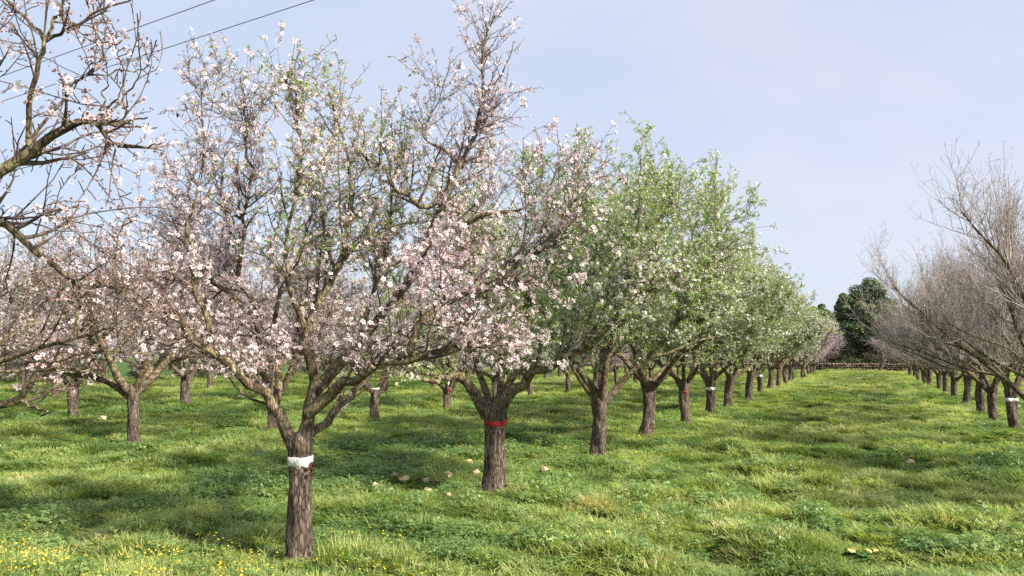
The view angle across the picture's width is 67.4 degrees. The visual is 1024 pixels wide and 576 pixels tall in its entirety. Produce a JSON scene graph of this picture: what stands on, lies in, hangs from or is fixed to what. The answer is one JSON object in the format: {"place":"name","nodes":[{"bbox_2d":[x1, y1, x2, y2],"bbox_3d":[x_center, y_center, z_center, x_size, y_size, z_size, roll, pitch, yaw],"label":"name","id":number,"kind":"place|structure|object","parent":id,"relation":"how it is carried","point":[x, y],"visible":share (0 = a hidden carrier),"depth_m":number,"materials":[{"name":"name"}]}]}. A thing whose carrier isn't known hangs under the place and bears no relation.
{"place":"outdoors","nodes":[
{"label":"outdoors","id":0,"kind":"place"},
{"bbox_2d":[3,0,213,75],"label":"power line","id":1,"kind":"object","parent":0,"point":[117,34],"visible":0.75,"depth_m":19.79,"materials":[{"name":"metal"}]},
{"bbox_2d":[3,0,312,100],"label":"power line","id":2,"kind":"object","parent":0,"point":[184,42],"visible":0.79,"depth_m":20.27,"materials":[{"name":"metal"}]},
{"bbox_2d":[0,357,1023,575],"bbox_3d":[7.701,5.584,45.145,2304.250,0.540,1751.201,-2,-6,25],"label":"ground","id":3,"kind":"structure","parent":0,"point":[123,369],"depth_m":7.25,"materials":[{"name":"green plant"}]},
{"bbox_2d":[0,285,53,346],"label":"almond tree","id":4,"kind":"object","parent":3,"relation":"on","point":[11,309],"visible":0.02,"depth_m":24.32,"materials":[{"name":"pink plant"}]},
{"bbox_2d":[0,358,79,382],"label":"brush","id":5,"kind":"object","parent":3,"relation":"on","point":[14,377],"visible":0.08,"depth_m":38.64,"materials":[{"name":"green plant"}]},
{"bbox_2d":[0,202,94,364],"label":"almond tree","id":6,"kind":"object","parent":3,"relation":"on","point":[34,314],"visible":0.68,"depth_m":11.06,"materials":[{"name":"pink plant"}]},
{"bbox_2d":[0,261,94,378],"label":"almond tree","id":7,"kind":"object","parent":3,"relation":"on","point":[61,336],"visible":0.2,"depth_m":17.52,"materials":[{"name":"pink plant"}]},
{"bbox_2d":[23,301,94,386],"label":"almond tree","id":8,"kind":"object","parent":3,"relation":"on","point":[26,378],"visible":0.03,"depth_m":33.02,"materials":[{"name":"pink plant"}]},
{"bbox_2d":[3,272,129,396],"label":"almond tree","id":9,"kind":"object","parent":3,"relation":"on","point":[58,392],"visible":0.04,"depth_m":26.98,"materials":[{"name":"pink plant"}]},
{"bbox_2d":[0,246,148,415],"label":"almond tree","id":10,"kind":"object","parent":3,"relation":"on","point":[72,403],"visible":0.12,"depth_m":19.77,"materials":[{"name":"pink plant"}]},
{"bbox_2d":[70,360,109,380],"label":"brush","id":11,"kind":"object","parent":3,"relation":"on","point":[71,377],"visible":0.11,"depth_m":43.37,"materials":[{"name":"green plant"}]},
{"bbox_2d":[0,0,209,416],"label":"almond tree","id":12,"kind":"object","parent":3,"relation":"on","point":[28,151],"visible":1,"depth_m":2.98,"materials":[{"name":"pink plant"}]},
{"bbox_2d":[63,316,166,384],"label":"almond tree","id":13,"kind":"object","parent":3,"relation":"on","point":[99,366],"visible":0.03,"depth_m":36.39,"materials":[{"name":"pink plant"}]},
{"bbox_2d":[84,289,203,368],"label":"almond tree","id":14,"kind":"object","parent":3,"relation":"on","point":[135,346],"visible":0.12,"depth_m":30.15,"materials":[{"name":"pink plant"}]},
{"bbox_2d":[0,193,289,445],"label":"almond tree","id":15,"kind":"object","parent":3,"relation":"on","point":[146,378],"visible":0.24,"depth_m":13.08,"materials":[{"name":"pink plant"}]},
{"bbox_2d":[126,363,172,378],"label":"brush","id":16,"kind":"object","parent":3,"relation":"on","point":[133,373],"visible":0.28,"depth_m":45.49,"materials":[{"name":"green plant"}]},
{"bbox_2d":[105,257,249,404],"bbox_3d":[-10.079,1.231,22.904,4.078,4.968,4.250,0,-5,3],"label":"almond tree","id":17,"kind":"object","parent":3,"relation":"on","point":[186,379],"visible":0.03,"depth_m":22.97,"materials":[{"name":"pink plant"}]},
{"bbox_2d":[163,354,222,376],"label":"brush","id":18,"kind":"object","parent":3,"relation":"on","point":[191,363],"visible":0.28,"depth_m":48.80,"materials":[{"name":"green plant"}]},
{"bbox_2d":[167,299,280,388],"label":"almond tree","id":19,"kind":"object","parent":3,"relation":"on","point":[209,378],"visible":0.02,"depth_m":33.34,"materials":[{"name":"pink plant"}]},
{"bbox_2d":[199,363,251,375],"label":"brush","id":20,"kind":"object","parent":3,"relation":"on","point":[218,373],"visible":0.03,"depth_m":52.42,"materials":[{"name":"green plant"}]},
{"bbox_2d":[179,293,337,399],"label":"almond tree","id":21,"kind":"object","parent":3,"relation":"on","point":[273,357],"visible":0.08,"depth_m":26.29,"materials":[{"name":"pink plant"}]},
{"bbox_2d":[163,220,363,430],"bbox_3d":[-5.456,0.905,16.666,4.201,4.665,4.030,2,-5,-18],"label":"almond tree","id":22,"kind":"object","parent":3,"relation":"on","point":[271,420],"visible":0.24,"depth_m":16.41,"materials":[{"name":"pink plant"}]},
{"bbox_2d":[247,307,290,384],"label":"almond tree","id":23,"kind":"object","parent":3,"relation":"on","point":[270,370],"visible":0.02,"depth_m":36.35,"materials":[{"name":"pink plant"}]},
{"bbox_2d":[286,361,322,373],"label":"brush","id":24,"kind":"object","parent":3,"relation":"on","point":[320,367],"visible":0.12,"depth_m":58.51,"materials":[{"name":"green plant"}]},
{"bbox_2d":[282,314,336,368],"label":"almond tree","id":25,"kind":"object","parent":3,"relation":"on","point":[318,364],"visible":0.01,"depth_m":39.81,"materials":[{"name":"plant"}]},
{"bbox_2d":[299,353,349,371],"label":"brush","id":26,"kind":"object","parent":3,"relation":"on","point":[326,363],"visible":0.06,"depth_m":62.13,"materials":[{"name":"green plant"}]},
{"bbox_2d":[283,290,376,389],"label":"almond tree","id":27,"kind":"object","parent":3,"relation":"on","point":[324,366],"visible":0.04,"depth_m":29.35,"materials":[{"name":"pink plant"}]},
{"bbox_2d":[42,0,630,562],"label":"almond tree","id":28,"kind":"object","parent":3,"relation":"on","point":[438,236],"visible":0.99,"depth_m":5.92,"materials":[{"name":"pink plant"}]},
{"bbox_2d":[310,269,441,418],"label":"almond tree","id":29,"kind":"object","parent":3,"relation":"on","point":[376,392],"visible":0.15,"depth_m":19.40,"materials":[{"name":"pink plant"}]},
{"bbox_2d":[347,290,420,391],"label":"almond tree","id":30,"kind":"object","parent":3,"relation":"on","point":[386,389],"depth_m":32.45,"materials":[{"name":"pink plant"}]},
{"bbox_2d":[399,475,409,482],"bbox_3d":[-1.313,2.324,9.341,0.138,0.089,0.098,-9,13,-37],"label":"stone","id":31,"kind":"object","parent":3,"relation":"on","point":[404,478],"visible":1,"depth_m":9.33,"materials":[{"name":"stone"}]},
{"bbox_2d":[372,291,465,388],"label":"almond tree","id":32,"kind":"object","parent":3,"relation":"on","point":[431,384],"visible":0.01,"depth_m":35.56,"materials":[{"name":"plant"}]},
{"bbox_2d":[444,471,451,477],"bbox_3d":[-0.797,2.341,9.644,0.102,0.089,0.118,-3,6,-41],"label":"stone","id":33,"kind":"object","parent":3,"relation":"on","point":[448,474],"visible":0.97,"depth_m":9.61,"materials":[{"name":"stone"}]},
{"bbox_2d":[386,285,516,409],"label":"almond tree","id":34,"kind":"object","parent":3,"relation":"on","point":[449,388],"visible":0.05,"depth_m":22.56,"materials":[{"name":"pink plant"}]},
{"bbox_2d":[438,300,503,377],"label":"almond tree","id":35,"kind":"object","parent":3,"relation":"on","point":[467,373],"visible":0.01,"depth_m":38.77,"materials":[{"name":"brown plant"}]},
{"bbox_2d":[472,469,479,475],"bbox_3d":[-0.467,2.371,9.868,0.125,0.094,0.103,-6,-17,-23],"label":"stone","id":36,"kind":"object","parent":3,"relation":"on","point":[475,471],"visible":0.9,"depth_m":9.84,"materials":[{"name":"stone"}]},
{"bbox_2d":[420,306,536,401],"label":"almond tree","id":37,"kind":"object","parent":3,"relation":"on","point":[494,384],"visible":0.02,"depth_m":25.80,"materials":[{"name":"green plant"}]},
{"bbox_2d":[457,315,568,396],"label":"almond tree","id":38,"kind":"object","parent":3,"relation":"on","point":[530,389],"visible":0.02,"depth_m":29.03,"materials":[{"name":"green plant"}]},
{"bbox_2d":[333,110,788,491],"bbox_3d":[0.574,0.291,9.238,5.004,4.517,3.355,0,-5,3],"label":"almond tree","id":39,"kind":"object","parent":3,"relation":"on","point":[637,265],"visible":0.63,"depth_m":8.76,"materials":[{"name":"green plant"}]},
{"bbox_2d":[558,329,623,392],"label":"almond tree","id":40,"kind":"object","parent":3,"relation":"on","point":[567,386],"visible":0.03,"depth_m":32.16,"materials":[{"name":"green plant"}]},
{"bbox_2d":[567,312,632,386],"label":"almond tree","id":41,"kind":"object","parent":3,"relation":"on","point":[616,358],"visible":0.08,"depth_m":34.90,"materials":[{"name":"brown plant"}]},
{"bbox_2d":[574,341,631,383],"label":"almond tree","id":42,"kind":"object","parent":3,"relation":"on","point":[615,368],"visible":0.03,"depth_m":38.50,"materials":[{"name":"brown plant"}]},
{"bbox_2d":[623,347,637,383],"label":"almond tree","id":43,"kind":"object","parent":3,"relation":"on","point":[635,379],"visible":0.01,"depth_m":41.67,"materials":[{"name":"brown plant"}]},
{"bbox_2d":[451,164,815,456],"bbox_3d":[2.000,0.581,12.888,5.811,4.736,4.720,0,-5,3],"label":"almond tree","id":44,"kind":"object","parent":3,"relation":"on","point":[600,397],"visible":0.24,"depth_m":12.39,"materials":[{"name":"green plant"}]},
{"bbox_2d":[645,350,658,377],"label":"almond tree","id":45,"kind":"object","parent":3,"relation":"on","point":[651,368],"visible":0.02,"depth_m":44.90,"materials":[{"name":"brown plant"}]},
{"bbox_2d":[535,206,818,435],"bbox_3d":[3.398,0.704,15.374,5.082,4.798,6.255,3,-6,-26],"label":"almond tree","id":46,"kind":"object","parent":3,"relation":"on","point":[650,386],"visible":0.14,"depth_m":15.31,"materials":[{"name":"green plant"}]},
{"bbox_2d":[664,352,691,376],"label":"almond tree","id":47,"kind":"object","parent":3,"relation":"on","point":[679,365],"visible":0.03,"depth_m":51.32,"materials":[{"name":"brown plant"}]},
{"bbox_2d":[687,360,723,368],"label":"brush","id":48,"kind":"object","parent":3,"relation":"on","point":[706,365],"visible":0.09,"depth_m":81.96,"materials":[{"name":"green plant"}]},
{"bbox_2d":[620,232,793,422],"bbox_3d":[3.813,1.197,19.595,4.764,4.858,5.864,1,-5,-7],"label":"almond tree","id":49,"kind":"object","parent":3,"relation":"on","point":[683,383],"visible":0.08,"depth_m":18.66,"materials":[{"name":"green plant"}]},
{"bbox_2d":[660,264,813,414],"bbox_3d":[5.804,1.387,21.464,4.867,4.859,5.991,-2,-5,23],"label":"almond tree","id":50,"kind":"object","parent":3,"relation":"on","point":[710,383],"visible":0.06,"depth_m":21.85,"materials":[{"name":"green plant"}]},
{"bbox_2d":[674,269,838,406],"bbox_3d":[7.302,1.718,25.466,4.914,4.756,4.973,3,-6,-33],"label":"almond tree","id":51,"kind":"object","parent":3,"relation":"on","point":[729,385],"visible":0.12,"depth_m":25.08,"materials":[{"name":"green plant"}]},
{"bbox_2d":[743,313,813,383],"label":"almond tree","id":52,"kind":"object","parent":3,"relation":"on","point":[785,375],"visible":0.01,"depth_m":41.32,"materials":[{"name":"green plant"}]},
{"bbox_2d":[766,308,802,385],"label":"almond tree","id":53,"kind":"object","parent":3,"relation":"on","point":[779,368],"visible":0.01,"depth_m":38.29,"materials":[{"name":"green plant"}]},
{"bbox_2d":[725,276,844,399],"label":"almond tree","id":54,"kind":"object","parent":3,"relation":"on","point":[751,374],"visible":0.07,"depth_m":28.24,"materials":[{"name":"green plant"}]},
{"bbox_2d":[739,301,832,391],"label":"almond tree","id":55,"kind":"object","parent":3,"relation":"on","point":[759,376],"visible":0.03,"depth_m":31.83,"materials":[{"name":"green plant"}]},
{"bbox_2d":[762,302,825,388],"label":"almond tree","id":56,"kind":"object","parent":3,"relation":"on","point":[770,376],"visible":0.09,"depth_m":34.37,"materials":[{"name":"green plant"}]},
{"bbox_2d":[790,323,826,379],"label":"almond tree","id":57,"kind":"object","parent":3,"relation":"on","point":[793,373],"visible":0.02,"depth_m":47.77,"materials":[{"name":"green plant"}]},
{"bbox_2d":[792,332,832,377],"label":"almond tree","id":58,"kind":"object","parent":3,"relation":"on","point":[802,368],"visible":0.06,"depth_m":51.05,"materials":[{"name":"green plant"}]},
{"bbox_2d":[785,319,844,379],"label":"almond tree","id":59,"kind":"object","parent":3,"relation":"on","point":[829,335],"visible":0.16,"depth_m":44.10,"materials":[{"name":"green plant"}]},
{"bbox_2d":[797,331,835,377],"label":"almond tree","id":60,"kind":"object","parent":3,"relation":"on","point":[804,376],"visible":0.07,"depth_m":53.73,"materials":[{"name":"green plant"}]},
{"bbox_2d":[799,334,838,374],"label":"almond tree","id":61,"kind":"object","parent":3,"relation":"on","point":[807,369],"visible":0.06,"depth_m":57.22,"materials":[{"name":"brown plant"}]},
{"bbox_2d":[802,334,836,374],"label":"almond tree","id":62,"kind":"object","parent":3,"relation":"on","point":[811,364],"visible":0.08,"depth_m":60.38,"materials":[{"name":"brown plant"}]},
{"bbox_2d":[804,304,838,365],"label":"evergreen tree","id":63,"kind":"object","parent":3,"relation":"on","point":[831,317],"visible":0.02,"depth_m":90.48,"materials":[{"name":"green plant"}]},
{"bbox_2d":[799,333,848,371],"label":"almond tree","id":64,"kind":"object","parent":3,"relation":"on","point":[835,348],"visible":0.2,"depth_m":62.73,"materials":[{"name":"green plant"}]},
{"bbox_2d":[816,356,837,369],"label":"brush","id":65,"kind":"object","parent":3,"relation":"on","point":[825,360],"visible":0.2,"depth_m":82.71,"materials":[{"name":"green plant"}]},
{"bbox_2d":[814,338,839,372],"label":"almond tree","id":66,"kind":"object","parent":3,"relation":"on","point":[823,356],"visible":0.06,"depth_m":66.69,"materials":[{"name":"brown plant"}]},
{"bbox_2d":[831,353,863,369],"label":"brush","id":67,"kind":"object","parent":3,"relation":"on","point":[841,359],"visible":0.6,"depth_m":82.07,"materials":[{"name":"green plant"}]},
{"bbox_2d":[838,547,879,561],"bbox_3d":[2.722,2.131,6.191,0.306,0.103,0.395,5,-7,-45],"label":"broad leaved weed","id":68,"kind":"object","parent":3,"relation":"on","point":[865,556],"visible":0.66,"depth_m":6.09,"materials":[{"name":"green plant"}]},
{"bbox_2d":[832,277,898,369],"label":"evergreen tree","id":69,"kind":"object","parent":3,"relation":"on","point":[852,343],"visible":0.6,"depth_m":83.25,"materials":[{"name":"green plant"}]},
{"bbox_2d":[848,349,889,368],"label":"brush","id":70,"kind":"object","parent":3,"relation":"on","point":[865,355],"visible":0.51,"depth_m":81.34,"materials":[{"name":"green plant"}]},
{"bbox_2d":[740,363,1019,371],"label":"dry stone wall","id":71,"kind":"structure","parent":3,"relation":"on","point":[892,367],"depth_m":74.88,"materials":[{"name":"grey stone"}]},
{"bbox_2d":[864,336,895,371],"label":"almond tree","id":72,"kind":"object","parent":3,"relation":"on","point":[883,361],"visible":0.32,"depth_m":69.42,"materials":[{"name":"brown plant"}]},
{"bbox_2d":[876,352,908,367],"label":"brush","id":73,"kind":"object","parent":3,"relation":"on","point":[888,359],"visible":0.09,"depth_m":79.94,"materials":[{"name":"green plant"}]},
{"bbox_2d":[878,339,916,376],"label":"almond tree","id":74,"kind":"object","parent":3,"relation":"on","point":[914,372],"visible":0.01,"depth_m":54.04,"materials":[{"name":"brown plant"}]},
{"bbox_2d":[890,351,912,374],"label":"almond tree","id":75,"kind":"object","parent":3,"relation":"on","point":[909,369],"visible":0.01,"depth_m":57.27,"materials":[{"name":"brown plant"}]},
{"bbox_2d":[865,304,942,388],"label":"almond tree","id":76,"kind":"object","parent":3,"relation":"on","point":[939,379],"visible":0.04,"depth_m":35.31,"materials":[{"name":"brown plant"}]},
{"bbox_2d":[885,358,922,369],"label":"brush","id":77,"kind":"object","parent":3,"relation":"on","point":[894,361],"visible":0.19,"depth_m":74.17,"materials":[{"name":"green plant"}]},
{"bbox_2d":[887,312,923,381],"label":"almond tree","id":78,"kind":"object","parent":3,"relation":"on","point":[911,357],"depth_m":44.94,"materials":[{"name":"brown plant"}]},
{"bbox_2d":[887,310,923,379],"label":"almond tree","id":79,"kind":"object","parent":3,"relation":"on","point":[917,369],"visible":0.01,"depth_m":47.79,"materials":[{"name":"brown plant"}]},
{"bbox_2d":[893,317,927,382],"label":"almond tree","id":80,"kind":"object","parent":3,"relation":"on","point":[924,372],"visible":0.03,"depth_m":41.47,"materials":[{"name":"brown plant"}]},
{"bbox_2d":[906,459,914,463],"bbox_3d":[5.666,2.461,10.910,0.074,0.075,0.118,19,-16,-34],"label":"stone","id":81,"kind":"object","parent":3,"relation":"on","point":[910,461],"visible":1,"depth_m":10.90,"materials":[{"name":"stone"}]},
{"bbox_2d":[872,290,975,392],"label":"almond tree","id":82,"kind":"object","parent":3,"relation":"on","point":[943,373],"visible":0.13,"depth_m":31.93,"materials":[{"name":"brown plant"}]},
{"bbox_2d":[879,307,970,384],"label":"almond tree","id":83,"kind":"object","parent":3,"relation":"on","point":[929,374],"visible":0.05,"depth_m":38.34,"materials":[{"name":"brown plant"}]},
{"bbox_2d":[840,196,1023,399],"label":"almond tree","id":84,"kind":"object","parent":3,"relation":"on","point":[933,328],"visible":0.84,"depth_m":14.55,"materials":[{"name":"brown plant"}]},
{"bbox_2d":[892,293,974,396],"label":"almond tree","id":85,"kind":"object","parent":3,"relation":"on","point":[954,377],"visible":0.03,"depth_m":28.75,"materials":[{"name":"brown plant"}]},
{"bbox_2d":[858,240,1023,420],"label":"almond tree","id":86,"kind":"object","parent":3,"relation":"on","point":[991,390],"visible":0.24,"depth_m":19.54,"materials":[{"name":"brown plant"}]},
{"bbox_2d":[873,233,1022,412],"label":"almond tree","id":87,"kind":"object","parent":3,"relation":"on","point":[980,396],"visible":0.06,"depth_m":22.01,"materials":[{"name":"brown plant"}]},
{"bbox_2d":[895,271,1008,404],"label":"almond tree","id":88,"kind":"object","parent":3,"relation":"on","point":[967,379],"visible":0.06,"depth_m":25.61,"materials":[{"name":"brown plant"}]},
{"bbox_2d":[904,133,1023,335],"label":"almond tree","id":89,"kind":"object","parent":3,"relation":"on","point":[1008,246],"visible":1,"depth_m":11.26,"materials":[{"name":"brown plant"}]},
{"bbox_2d":[905,217,1023,428],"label":"almond tree","id":90,"kind":"object","parent":3,"relation":"on","point":[1011,397],"visible":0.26,"depth_m":17.69,"materials":[{"name":"brown plant"}]},
{"bbox_2d":[0,0,1023,356],"label":"sky","id":91,"kind":"structure","parent":0,"point":[827,105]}
]}

